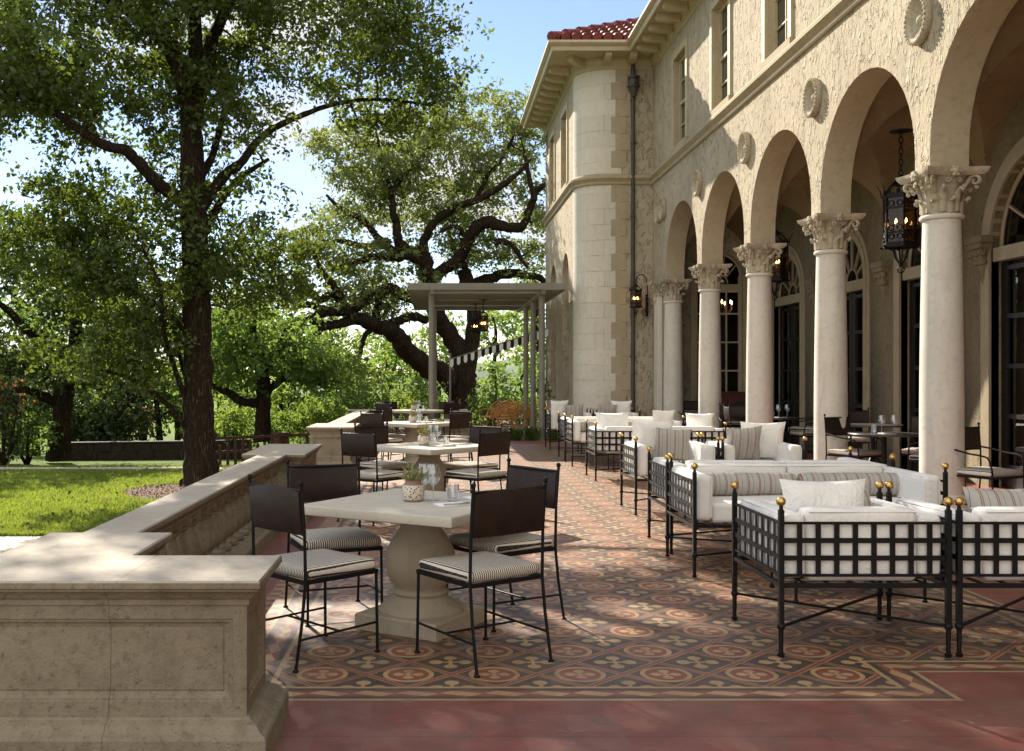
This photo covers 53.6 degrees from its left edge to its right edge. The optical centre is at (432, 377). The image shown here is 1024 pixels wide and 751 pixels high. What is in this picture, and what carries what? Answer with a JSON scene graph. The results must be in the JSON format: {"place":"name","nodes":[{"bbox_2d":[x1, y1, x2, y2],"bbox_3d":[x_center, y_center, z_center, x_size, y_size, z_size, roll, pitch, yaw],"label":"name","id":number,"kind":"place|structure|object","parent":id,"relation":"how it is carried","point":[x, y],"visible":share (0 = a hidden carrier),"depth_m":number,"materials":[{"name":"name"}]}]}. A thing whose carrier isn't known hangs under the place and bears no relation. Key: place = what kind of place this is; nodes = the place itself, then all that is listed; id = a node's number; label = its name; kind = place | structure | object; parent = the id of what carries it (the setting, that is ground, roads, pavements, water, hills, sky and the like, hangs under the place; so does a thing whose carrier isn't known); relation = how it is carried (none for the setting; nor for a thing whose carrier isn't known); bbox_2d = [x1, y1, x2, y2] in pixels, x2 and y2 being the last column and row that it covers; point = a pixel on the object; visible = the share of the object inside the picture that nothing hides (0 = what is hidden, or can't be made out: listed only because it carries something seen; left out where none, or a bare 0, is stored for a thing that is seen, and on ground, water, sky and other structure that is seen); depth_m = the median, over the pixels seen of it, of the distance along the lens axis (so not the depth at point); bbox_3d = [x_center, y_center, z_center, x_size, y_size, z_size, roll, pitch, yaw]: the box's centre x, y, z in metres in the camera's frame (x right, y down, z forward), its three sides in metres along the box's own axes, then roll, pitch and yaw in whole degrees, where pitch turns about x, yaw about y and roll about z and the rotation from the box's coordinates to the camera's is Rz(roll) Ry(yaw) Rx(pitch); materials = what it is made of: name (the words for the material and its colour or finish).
{"place":"outdoors","nodes":[
{"label":"outdoors","id":0,"kind":"place"},
{"bbox_2d":[0,536,41,552],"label":"paving","id":1,"kind":"structure","parent":0,"point":[8,543],"depth_m":11.36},
{"bbox_2d":[0,467,229,469],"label":"path","id":2,"kind":"structure","parent":0,"point":[1,468],"depth_m":23.27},
{"bbox_2d":[0,464,233,535],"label":"grass","id":3,"kind":"structure","parent":0,"point":[18,508],"depth_m":15.52,"materials":[{"name":"green"}]},
{"bbox_2d":[0,393,545,527],"bbox_3d":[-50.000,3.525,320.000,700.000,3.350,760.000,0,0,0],"label":"lawn ground","id":4,"kind":"structure","parent":0,"point":[38,460],"depth_m":26.88,"materials":[{"name":"plant"}]},
{"bbox_2d":[0,375,40,465],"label":"shrub","id":5,"kind":"object","parent":4,"relation":"on","point":[4,417],"visible":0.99,"depth_m":23.93,"materials":[{"name":"green plant"}]},
{"bbox_2d":[0,391,63,464],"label":"shrub","id":6,"kind":"object","parent":4,"relation":"on","point":[27,452],"visible":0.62,"depth_m":24.80,"materials":[{"name":"green plant"}]},
{"bbox_2d":[0,292,64,429],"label":"woodland tree","id":7,"kind":"object","parent":4,"relation":"on","point":[24,315],"visible":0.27,"depth_m":69.35,"materials":[{"name":"green plant"}]},
{"bbox_2d":[0,367,93,455],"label":"woodland tree","id":8,"kind":"object","parent":4,"relation":"on","point":[44,406],"visible":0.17,"depth_m":31.41,"materials":[{"name":"green plant"}]},
{"bbox_2d":[1,464,177,530],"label":"fallen leaves","id":9,"kind":"object","parent":4,"relation":"on","point":[53,513],"visible":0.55,"depth_m":15.19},
{"bbox_2d":[0,204,183,461],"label":"oak","id":10,"kind":"object","parent":4,"relation":"on","point":[59,401],"visible":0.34,"depth_m":25.52,"materials":[{"name":"green plant"}]},
{"bbox_2d":[38,388,145,444],"bbox_3d":[-10.839,1.529,31.527,3.130,2.406,2.585,0,0,-37],"label":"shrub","id":11,"kind":"object","parent":4,"relation":"on","point":[79,423],"visible":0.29,"depth_m":31.05,"materials":[{"name":"green plant"}]},
{"bbox_2d":[71,379,170,441],"bbox_3d":[-9.842,1.364,31.097,3.137,2.691,3.317,0,0,22],"label":"bush","id":12,"kind":"object","parent":4,"relation":"on","point":[112,429],"visible":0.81,"depth_m":30.74,"materials":[{"name":"green plant"}]},
{"bbox_2d":[88,371,181,441],"bbox_3d":[-9.438,1.108,32.025,3.393,3.381,3.132,0,0,0],"label":"woodland tree","id":13,"kind":"object","parent":4,"relation":"on","point":[128,401],"visible":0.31,"depth_m":31.82,"materials":[{"name":"green plant"}]},
{"bbox_2d":[123,482,186,499],"bbox_3d":[-3.653,1.821,16.305,2.889,0.042,2.700,0,0,0],"label":"mulch bed","id":14,"kind":"object","parent":4,"relation":"on","point":[145,491],"visible":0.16,"depth_m":16.26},
{"bbox_2d":[66,439,249,460],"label":"garden wall","id":15,"kind":"structure","parent":4,"relation":"on","point":[138,450],"depth_m":27.97,"materials":[{"name":"stone"}]},
{"bbox_2d":[142,363,183,439],"bbox_3d":[-9.149,0.986,35.968,2.789,3.382,2.802,0,0,35],"label":"woodland tree","id":16,"kind":"object","parent":4,"relation":"on","point":[178,429],"visible":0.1,"depth_m":35.86,"materials":[{"name":"green plant"}]},
{"bbox_2d":[120,361,219,440],"bbox_3d":[-8.708,1.015,32.796,3.509,3.094,3.378,0,0,0],"label":"woodland tree","id":17,"kind":"object","parent":4,"relation":"on","point":[167,398],"visible":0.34,"depth_m":32.91,"materials":[{"name":"green plant"}]},
{"bbox_2d":[214,400,258,448],"bbox_3d":[-5.779,1.493,29.072,1.614,1.808,1.852,0,0,-41],"label":"shrub","id":18,"kind":"object","parent":4,"relation":"on","point":[231,429],"visible":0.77,"depth_m":28.83,"materials":[{"name":"green plant"}]},
{"bbox_2d":[212,368,279,441],"bbox_3d":[-6.422,0.864,32.969,3.477,3.388,3.007,0,0,20],"label":"woodland tree","id":19,"kind":"object","parent":4,"relation":"on","point":[221,403],"visible":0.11,"depth_m":32.95,"materials":[{"name":"green plant"}]},
{"bbox_2d":[0,0,501,486],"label":"shade tree","id":20,"kind":"object","parent":4,"relation":"on","point":[36,83],"visible":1,"depth_m":16.55,"materials":[{"name":"green plant"}]},
{"bbox_2d":[215,432,309,464],"bbox_3d":[-3.709,1.804,26.085,5.470,0.921,0.384,0,0,-40],"label":"picket fence","id":21,"kind":"object","parent":4,"relation":"on","point":[280,438],"visible":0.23,"depth_m":25.12,"materials":[{"name":"red wood"}]},
{"bbox_2d":[230,400,305,446],"bbox_3d":[-4.400,1.498,28.626,2.410,1.762,1.792,0,0,34],"label":"shrub","id":22,"kind":"object","parent":4,"relation":"on","point":[286,418],"visible":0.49,"depth_m":28.42,"materials":[{"name":"green plant"}]},
{"bbox_2d":[157,288,384,442],"bbox_3d":[-4.506,-0.501,27.393,6.155,4.506,5.694,0,0,-19],"label":"oak","id":23,"kind":"object","parent":4,"relation":"on","point":[293,359],"visible":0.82,"depth_m":26.53,"materials":[{"name":"green plant"}]},
{"bbox_2d":[246,371,360,443],"bbox_3d":[-4.367,0.886,33.899,4.602,3.416,3.411,0,0,0],"label":"woodland tree","id":24,"kind":"object","parent":4,"relation":"on","point":[280,401],"visible":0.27,"depth_m":33.56,"materials":[{"name":"plant"}]},
{"bbox_2d":[291,390,346,443],"bbox_3d":[-3.176,1.363,28.941,1.714,2.072,2.273,0,0,-28],"label":"shrub","id":25,"kind":"object","parent":4,"relation":"on","point":[312,416],"visible":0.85,"depth_m":28.63,"materials":[{"name":"green plant"}]},
{"bbox_2d":[289,317,378,411],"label":"woodland tree","id":26,"kind":"object","parent":4,"relation":"on","point":[343,333],"visible":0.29,"depth_m":51.49,"materials":[{"name":"green plant"}]},
{"bbox_2d":[332,375,393,413],"bbox_3d":[-2.149,1.174,30.980,2.065,2.599,1.974,0,0,-20],"label":"shrub","id":27,"kind":"object","parent":4,"relation":"on","point":[363,404],"visible":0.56,"depth_m":30.71,"materials":[{"name":"green plant"}]},
{"bbox_2d":[327,345,408,416],"bbox_3d":[-3.102,0.734,40.037,4.610,4.285,3.673,0,0,23],"label":"woodland tree","id":28,"kind":"object","parent":4,"relation":"on","point":[373,369],"visible":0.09,"depth_m":39.74,"materials":[{"name":"green plant"}]},
{"bbox_2d":[348,328,413,382],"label":"woodland tree","id":29,"kind":"object","parent":4,"relation":"on","point":[373,335],"visible":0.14,"depth_m":55.50,"materials":[{"name":"green plant"}]},
{"bbox_2d":[357,333,426,418],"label":"woodland tree","id":30,"kind":"object","parent":4,"relation":"on","point":[394,355],"visible":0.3,"depth_m":41.80,"materials":[{"name":"green plant"}]},
{"bbox_2d":[249,70,545,419],"bbox_3d":[-0.356,-4.214,35.433,11.534,13.970,10.066,0,0,0],"label":"live oak","id":31,"kind":"object","parent":4,"relation":"on","point":[402,170],"visible":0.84,"depth_m":35.06,"materials":[{"name":"green plant"}]},
{"bbox_2d":[377,340,447,419],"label":"woodland tree","id":32,"kind":"object","parent":4,"relation":"on","point":[423,379],"visible":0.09,"depth_m":43.78,"materials":[{"name":"green plant"}]},
{"bbox_2d":[408,310,488,409],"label":"woodland tree","id":33,"kind":"object","parent":4,"relation":"on","point":[423,334],"visible":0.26,"depth_m":49.80,"materials":[{"name":"green plant"}]},
{"bbox_2d":[389,421,563,440],"bbox_3d":[3.050,2.115,30.003,9.900,1.170,11.995,0,0,0],"label":"garden bed","id":34,"kind":"object","parent":4,"relation":"on","point":[401,429],"depth_m":30.36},
{"bbox_2d":[388,376,448,418],"bbox_3d":[-0.684,1.225,31.950,2.494,2.601,2.454,0,0,27],"label":"shrub","id":35,"kind":"object","parent":34,"relation":"on","point":[422,402],"visible":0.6,"depth_m":31.81,"materials":[{"name":"green plant"}]},
{"bbox_2d":[409,283,566,440],"bbox_3d":[1.290,-0.048,27.180,3.670,4.296,7.500,0,0,0],"label":"pergola","id":36,"kind":"object","parent":34,"relation":"on","point":[432,298],"visible":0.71,"depth_m":25.03,"materials":[{"name":"wood"}]},
{"bbox_2d":[450,328,548,366],"bbox_3d":[1.940,-0.875,29.875,3.403,1.119,0.036,0,0,35],"label":"striped valance","id":37,"kind":"object","parent":36,"relation":"attached to","point":[489,350],"visible":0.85,"depth_m":29.99,"materials":[{"name":"white fabric"}]},
{"bbox_2d":[459,383,528,426],"bbox_3d":[1.748,1.306,30.853,2.282,2.343,1.850,0,0,25],"label":"shrub","id":38,"kind":"object","parent":34,"relation":"on","point":[490,399],"visible":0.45,"depth_m":30.89,"materials":[{"name":"green plant"}]},
{"bbox_2d":[436,356,529,420],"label":"woodland tree","id":39,"kind":"object","parent":4,"relation":"on","point":[489,367],"visible":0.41,"depth_m":41.83,"materials":[{"name":"green plant"}]},
{"bbox_2d":[453,310,545,394],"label":"woodland tree","id":40,"kind":"object","parent":4,"relation":"on","point":[497,318],"visible":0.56,"depth_m":53.52,"materials":[{"name":"green plant"}]},
{"bbox_2d":[493,326,545,416],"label":"woodland tree","id":41,"kind":"object","parent":4,"relation":"on","point":[516,361],"visible":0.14,"depth_m":43.86,"materials":[{"name":"green plant"}]},
{"bbox_2d":[505,267,545,402],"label":"woodland tree","id":42,"kind":"object","parent":4,"relation":"on","point":[537,327],"visible":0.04,"depth_m":55.91,"materials":[{"name":"green plant"}]},
{"bbox_2d":[25,354,545,394],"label":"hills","id":43,"kind":"structure","parent":0,"point":[509,369],"depth_m":293.84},
{"bbox_2d":[0,0,648,378],"label":"sky","id":44,"kind":"structure","parent":0,"point":[517,44],"materials":[{"name":"blue"}]},
{"bbox_2d":[259,441,1023,750],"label":"terrace floor","id":45,"kind":"structure","parent":0,"point":[654,647],"depth_m":5.37,"materials":[{"name":"tile"}]},
{"bbox_2d":[0,444,321,750],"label":"stone balustrade","id":46,"kind":"object","parent":45,"relation":"on","point":[142,628],"visible":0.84,"depth_m":3.99,"materials":[{"name":"stone"}]},
{"bbox_2d":[247,474,379,672],"bbox_3d":[-0.661,1.014,5.507,0.582,0.973,0.526,0,0,-43],"label":"dining chair","id":47,"kind":"object","parent":45,"relation":"on","point":[277,508],"visible":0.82,"depth_m":5.35,"materials":[{"name":"black metal"}]},
{"bbox_2d":[283,457,382,626],"bbox_3d":[-0.629,1.014,6.428,0.526,0.973,0.582,0,0,-21],"label":"dining chair","id":48,"kind":"object","parent":45,"relation":"on","point":[327,482],"visible":0.88,"depth_m":6.56,"materials":[{"name":"black metal"}]},
{"bbox_2d":[337,428,405,525],"bbox_3d":[-0.617,1.014,10.586,0.526,0.973,0.582,0,0,38],"label":"dining chair","id":49,"kind":"object","parent":45,"relation":"on","point":[359,444],"visible":0.77,"depth_m":10.38,"materials":[{"name":"black metal"}]},
{"bbox_2d":[360,410,403,461],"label":"dining chair","id":50,"kind":"object","parent":45,"relation":"on","point":[372,419],"visible":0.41,"depth_m":16.22,"materials":[{"name":"black metal"}]},
{"bbox_2d":[354,422,412,493],"bbox_3d":[-0.563,1.014,11.751,0.526,0.973,0.582,0,0,-41],"label":"dining chair","id":51,"kind":"object","parent":45,"relation":"on","point":[382,436],"visible":0.67,"depth_m":11.76,"materials":[{"name":"black metal"}]},
{"bbox_2d":[306,409,468,466],"bbox_3d":[-0.600,1.144,20.600,2.976,0.712,9.176,0,0,0],"label":"stone balustrade","id":52,"kind":"object","parent":45,"relation":"on","point":[327,436],"visible":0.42,"depth_m":16.12,"materials":[{"name":"stone"}]},
{"bbox_2d":[304,488,483,641],"bbox_3d":[-0.070,1.125,6.125,1.060,0.750,1.060,0,0,32],"label":"stone table","id":53,"kind":"object","parent":45,"relation":"on","point":[420,534],"visible":0.88,"depth_m":5.95,"materials":[{"name":"stone"}]},
{"bbox_2d":[397,460,430,501],"bbox_3d":[-0.103,0.626,6.130,0.205,0.247,0.252,0,0,13],"label":"plant vase","id":54,"kind":"object","parent":53,"relation":"on","point":[413,489],"visible":1,"depth_m":6.08,"materials":[{"name":"ceramic"}]},
{"bbox_2d":[384,421,448,464],"bbox_3d":[-0.280,1.125,16.900,1.060,0.750,1.060,0,0,42],"label":"stone table","id":55,"kind":"object","parent":45,"relation":"on","point":[411,435],"visible":0.43,"depth_m":16.71,"materials":[{"name":"stone"}]},
{"bbox_2d":[377,441,477,490],"bbox_3d":[-0.030,1.125,11.200,1.060,0.750,1.060,0,0,44],"label":"stone table","id":56,"kind":"object","parent":45,"relation":"on","point":[430,453],"visible":0.4,"depth_m":11.01,"materials":[{"name":"stone"}]},
{"bbox_2d":[430,410,471,462],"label":"dining chair","id":57,"kind":"object","parent":45,"relation":"on","point":[459,421],"visible":0.64,"depth_m":16.05,"materials":[{"name":"black metal"}]},
{"bbox_2d":[444,422,501,492],"bbox_3d":[0.462,1.014,11.682,0.582,0.973,0.526,0,0,-45],"label":"dining chair","id":58,"kind":"object","parent":45,"relation":"on","point":[473,435],"visible":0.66,"depth_m":11.67,"materials":[{"name":"black metal"}]},
{"bbox_2d":[444,427,510,491],"bbox_3d":[0.492,1.014,10.718,0.526,0.973,0.582,0,0,-45],"label":"dining chair","id":59,"kind":"object","parent":45,"relation":"on","point":[495,443],"visible":0.88,"depth_m":10.55,"materials":[{"name":"black metal"}]},
{"bbox_2d":[414,477,553,677],"bbox_3d":[0.269,1.014,5.415,0.526,0.973,0.582,0,0,-35],"label":"dining chair","id":60,"kind":"object","parent":45,"relation":"on","point":[498,512],"visible":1,"depth_m":5.26,"materials":[{"name":"black metal"}]},
{"bbox_2d":[446,458,565,631],"bbox_3d":[0.451,1.014,6.312,0.582,0.973,0.526,0,0,-35],"label":"dining chair","id":61,"kind":"object","parent":45,"relation":"on","point":[518,476],"visible":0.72,"depth_m":6.24,"materials":[{"name":"black metal"}]},
{"bbox_2d":[544,407,593,449],"bbox_3d":[2.900,1.067,21.400,0.948,0.856,0.881,0,0,0],"label":"lounge armchair","id":62,"kind":"object","parent":45,"relation":"on","point":[551,421],"visible":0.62,"depth_m":21.01,"materials":[{"name":"white fabric"}]},
{"bbox_2d":[558,411,652,459],"bbox_3d":[3.350,1.067,18.750,1.933,0.856,0.921,0,0,0],"label":"lounge sofa","id":63,"kind":"object","parent":45,"relation":"on","point":[561,425],"visible":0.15,"depth_m":18.49,"materials":[{"name":"white fabric"}]},
{"bbox_2d":[564,414,684,465],"bbox_3d":[3.310,1.067,17.500,1.933,0.856,0.921,0,0,0],"label":"lounge sofa","id":64,"kind":"object","parent":45,"relation":"on","point":[574,433],"visible":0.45,"depth_m":17.14,"materials":[{"name":"white fabric"}]},
{"bbox_2d":[585,419,727,480],"bbox_3d":[3.310,1.067,15.050,1.933,0.856,0.921,0,0,0],"label":"lounge sofa","id":65,"kind":"object","parent":45,"relation":"on","point":[605,440],"visible":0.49,"depth_m":14.63,"materials":[{"name":"white fabric"}]},
{"bbox_2d":[595,412,628,428],"bbox_3d":[2.680,0.720,14.997,0.500,0.411,0.183,0,0,0],"label":"throw pillow","id":66,"kind":"object","parent":65,"relation":"on","point":[604,420],"visible":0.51,"depth_m":14.96,"materials":[{"name":"white fabric"}]},
{"bbox_2d":[685,413,713,426],"bbox_3d":[3.980,0.720,14.998,0.420,0.391,0.181,0,0,11],"label":"throw pillow","id":67,"kind":"object","parent":65,"relation":"on","point":[699,419],"visible":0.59,"depth_m":14.96,"materials":[{"name":"white fabric"}]},
{"bbox_2d":[619,432,720,514],"bbox_3d":[2.665,1.067,11.400,0.948,0.856,0.881,0,0,0],"label":"lounge armchair","id":68,"kind":"object","parent":45,"relation":"on","point":[633,458],"visible":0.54,"depth_m":11.12,"materials":[{"name":"white fabric"}]},
{"bbox_2d":[632,420,673,458],"bbox_3d":[2.499,0.720,11.524,0.500,0.466,0.205,0,0,-9],"label":"throw pillow","id":69,"kind":"object","parent":68,"relation":"on","point":[644,433],"visible":0.47,"depth_m":11.43,"materials":[{"name":"white fabric"}]},
{"bbox_2d":[652,427,691,460],"bbox_3d":[2.700,0.755,11.364,0.423,0.403,0.180,0,0,6],"label":"throw pillow","id":70,"kind":"object","parent":68,"relation":"on","point":[674,442],"visible":0.91,"depth_m":11.30,"materials":[{"name":"fabric"}]},
{"bbox_2d":[700,432,807,460],"bbox_3d":[3.610,1.067,11.400,0.948,0.856,0.881,0,0,0],"label":"lounge armchair","id":71,"kind":"object","parent":45,"relation":"on","point":[786,451],"visible":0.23,"depth_m":11.02,"materials":[{"name":"white fabric"}]},
{"bbox_2d":[726,426,761,459],"bbox_3d":[3.500,0.750,11.362,0.452,0.430,0.186,0,0,-6],"label":"throw pillow","id":72,"kind":"object","parent":71,"relation":"on","point":[745,442],"visible":0.88,"depth_m":11.29,"materials":[{"name":"fabric"}]},
{"bbox_2d":[740,421,785,458],"bbox_3d":[3.760,0.720,11.503,0.500,0.446,0.203,0,0,9],"label":"throw pillow","id":73,"kind":"object","parent":71,"relation":"on","point":[771,436],"visible":0.56,"depth_m":11.42,"materials":[{"name":"white fabric"}]},
{"bbox_2d":[518,0,1023,511],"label":"villa","id":74,"kind":"object","parent":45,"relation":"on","point":[688,142],"visible":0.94,"depth_m":16.20,"materials":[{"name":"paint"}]},
{"bbox_2d":[548,127,555,210],"bbox_3d":[3.323,-5.742,28.025,0.081,2.095,1.370,0,0,0],"label":"window","id":75,"kind":"structure","parent":74,"relation":"in","point":[553,134],"depth_m":27.76,"materials":[{"name":"beige paint"}]},
{"bbox_2d":[559,102,567,194],"bbox_3d":[3.323,-5.742,25.475,0.081,2.095,1.370,0,0,0],"label":"window","id":76,"kind":"structure","parent":74,"relation":"in","point":[565,110],"depth_m":25.86,"materials":[{"name":"beige paint"}]},
{"bbox_2d":[628,274,647,315],"bbox_3d":[4.758,-1.874,22.965,0.695,0.954,0.376,0,0,-32],"label":"wall lantern","id":77,"kind":"object","parent":74,"relation":"attached to","point":[635,298],"depth_m":22.84,"materials":[{"name":"black metal"}]},
{"bbox_2d":[670,37,688,154],"bbox_3d":[5.141,-5.742,20.720,0.218,2.095,1.320,0,0,0],"label":"window","id":78,"kind":"structure","parent":74,"relation":"in","point":[683,63],"depth_m":21.08,"materials":[{"name":"beige paint"}]},
{"bbox_2d":[690,253,747,400],"bbox_3d":[6.625,-1.154,23.365,1.330,3.509,0.210,0,0,0],"label":"window","id":79,"kind":"structure","parent":74,"relation":"in","point":[731,293],"depth_m":23.40,"materials":[{"name":"glass"}]},
{"bbox_2d":[707,0,731,120],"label":"window","id":80,"kind":"structure","parent":74,"relation":"in","point":[725,13],"depth_m":18.19,"materials":[{"name":"beige paint"}]},
{"bbox_2d":[759,0,793,71],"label":"window","id":81,"kind":"structure","parent":74,"relation":"in","point":[782,9],"depth_m":15.26,"materials":[{"name":"beige paint"}]},
{"bbox_2d":[771,194,792,299],"bbox_3d":[6.120,-2.322,18.050,0.621,1.887,0.620,0,0,-23],"label":"hanging lantern","id":82,"kind":"object","parent":74,"relation":"hanging from","point":[780,272],"visible":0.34,"depth_m":17.91,"materials":[{"name":"black"}]},
{"bbox_2d":[772,246,804,447],"bbox_3d":[7.423,-0.640,20.900,0.215,4.160,2.040,0,0,0],"label":"door","id":83,"kind":"structure","parent":74,"relation":"in","point":[791,300],"depth_m":20.98,"materials":[{"name":"beige paint"}]},
{"bbox_2d":[846,227,869,459],"bbox_3d":[7.423,-0.640,17.950,0.215,4.160,2.040,0,0,0],"label":"door","id":84,"kind":"structure","parent":74,"relation":"in","point":[857,258],"depth_m":17.70,"materials":[{"name":"black paint"}]},
{"bbox_2d":[877,128,921,272],"bbox_3d":[6.200,-2.322,13.350,0.621,1.887,0.620,0,0,0],"label":"hanging lantern","id":85,"kind":"object","parent":74,"relation":"hanging from","point":[901,229],"visible":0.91,"depth_m":13.22,"materials":[{"name":"black metal"}]},
{"bbox_2d":[893,198,963,470],"bbox_3d":[7.423,-0.650,15.000,0.215,4.180,2.080,0,0,0],"label":"door","id":86,"kind":"structure","parent":74,"relation":"in","point":[912,274],"depth_m":15.82,"materials":[{"name":"beige paint"}]},
{"bbox_2d":[980,136,1023,488],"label":"door","id":87,"kind":"structure","parent":74,"relation":"in","point":[1010,251],"depth_m":13.13,"materials":[{"name":"beige paint"}]},
{"bbox_2d":[646,446,895,553],"bbox_3d":[2.970,1.067,9.000,1.933,0.856,0.921,0,0,0],"label":"lounge sofa","id":88,"kind":"object","parent":45,"relation":"on","point":[656,475],"visible":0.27,"depth_m":8.90,"materials":[{"name":"white fabric"}]},
{"bbox_2d":[664,454,948,576],"bbox_3d":[2.910,1.067,8.010,1.933,0.856,0.921,0,0,0],"label":"lounge sofa","id":89,"kind":"object","parent":45,"relation":"on","point":[688,490],"visible":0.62,"depth_m":7.90,"materials":[{"name":"fabric"}]},
{"bbox_2d":[704,473,796,495],"bbox_3d":[2.480,0.852,8.070,0.838,0.184,0.186,0,0,0],"label":"bolster","id":90,"kind":"object","parent":89,"relation":"on","point":[759,483],"visible":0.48,"depth_m":7.99,"materials":[{"name":"fabric"}]},
{"bbox_2d":[797,473,899,495],"bbox_3d":[3.350,0.852,8.070,0.838,0.184,0.186,0,0,0],"label":"bolster","id":91,"kind":"object","parent":89,"relation":"on","point":[872,479],"visible":0.38,"depth_m":8.00,"materials":[{"name":"fabric"}]},
{"bbox_2d":[730,481,953,656],"bbox_3d":[2.320,1.067,5.830,0.948,0.856,0.881,0,0,0],"label":"lounge armchair","id":92,"kind":"object","parent":45,"relation":"on","point":[879,540],"visible":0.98,"depth_m":5.43,"materials":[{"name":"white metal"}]},
{"bbox_2d":[779,479,865,512],"bbox_3d":[2.250,0.760,5.787,0.500,0.355,0.166,0,0,0],"label":"throw pillow","id":93,"kind":"object","parent":92,"relation":"on","point":[801,494],"visible":0.42,"depth_m":5.76,"materials":[{"name":"white fabric"}]},
{"bbox_2d":[884,481,1023,656],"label":"lounge armchair","id":94,"kind":"object","parent":45,"relation":"on","point":[987,543],"visible":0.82,"depth_m":5.43,"materials":[{"name":"white fabric"}]},
{"bbox_2d":[963,487,1023,512],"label":"throw pillow","id":95,"kind":"object","parent":94,"relation":"on","point":[976,497],"visible":0.35,"depth_m":5.82,"materials":[{"name":"fabric"}]},
{"bbox_2d":[802,450,1010,488],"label":"loggia floor","id":96,"kind":"structure","parent":0,"point":[810,456],"depth_m":13.47,"materials":[{"name":"red tile"}]},
{"bbox_2d":[719,403,745,432],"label":"dining chair","id":97,"kind":"object","parent":96,"relation":"on","point":[737,411],"visible":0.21,"depth_m":18.74,"materials":[{"name":"black metal"}]},
{"bbox_2d":[721,391,745,435],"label":"dining chair","id":98,"kind":"object","parent":96,"relation":"on","point":[730,397],"visible":0.04,"depth_m":21.58,"materials":[{"name":"brown leather"}]},
{"bbox_2d":[824,413,881,459],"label":"dining chair","id":99,"kind":"object","parent":96,"relation":"on","point":[833,427],"visible":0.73,"depth_m":13.03,"materials":[{"name":"black metal"}]},
{"bbox_2d":[848,407,877,462],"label":"dining chair","id":100,"kind":"object","parent":96,"relation":"on","point":[859,416],"visible":0.41,"depth_m":15.91,"materials":[{"name":"black metal"}]},
{"bbox_2d":[850,423,903,463],"bbox_3d":[6.500,1.065,14.900,0.840,0.750,0.840,0,0,17],"label":"round table","id":101,"kind":"object","parent":96,"relation":"on","point":[872,440],"visible":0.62,"depth_m":14.86,"materials":[{"name":"black metal"}]},
{"bbox_2d":[848,431,918,464],"bbox_3d":[5.620,1.065,12.550,0.840,0.750,0.840,0,0,-4],"label":"round table","id":102,"kind":"object","parent":96,"relation":"on","point":[884,440],"visible":0.47,"depth_m":12.50,"materials":[{"name":"black metal"}]},
{"bbox_2d":[899,413,918,470],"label":"dining chair","id":103,"kind":"object","parent":96,"relation":"on","point":[914,424],"visible":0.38,"depth_m":13.39,"materials":[{"name":"black metal"}]},
{"bbox_2d":[954,422,1023,504],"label":"dining chair","id":104,"kind":"object","parent":96,"relation":"on","point":[973,441],"visible":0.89,"depth_m":10.18,"materials":[{"name":"black metal"}]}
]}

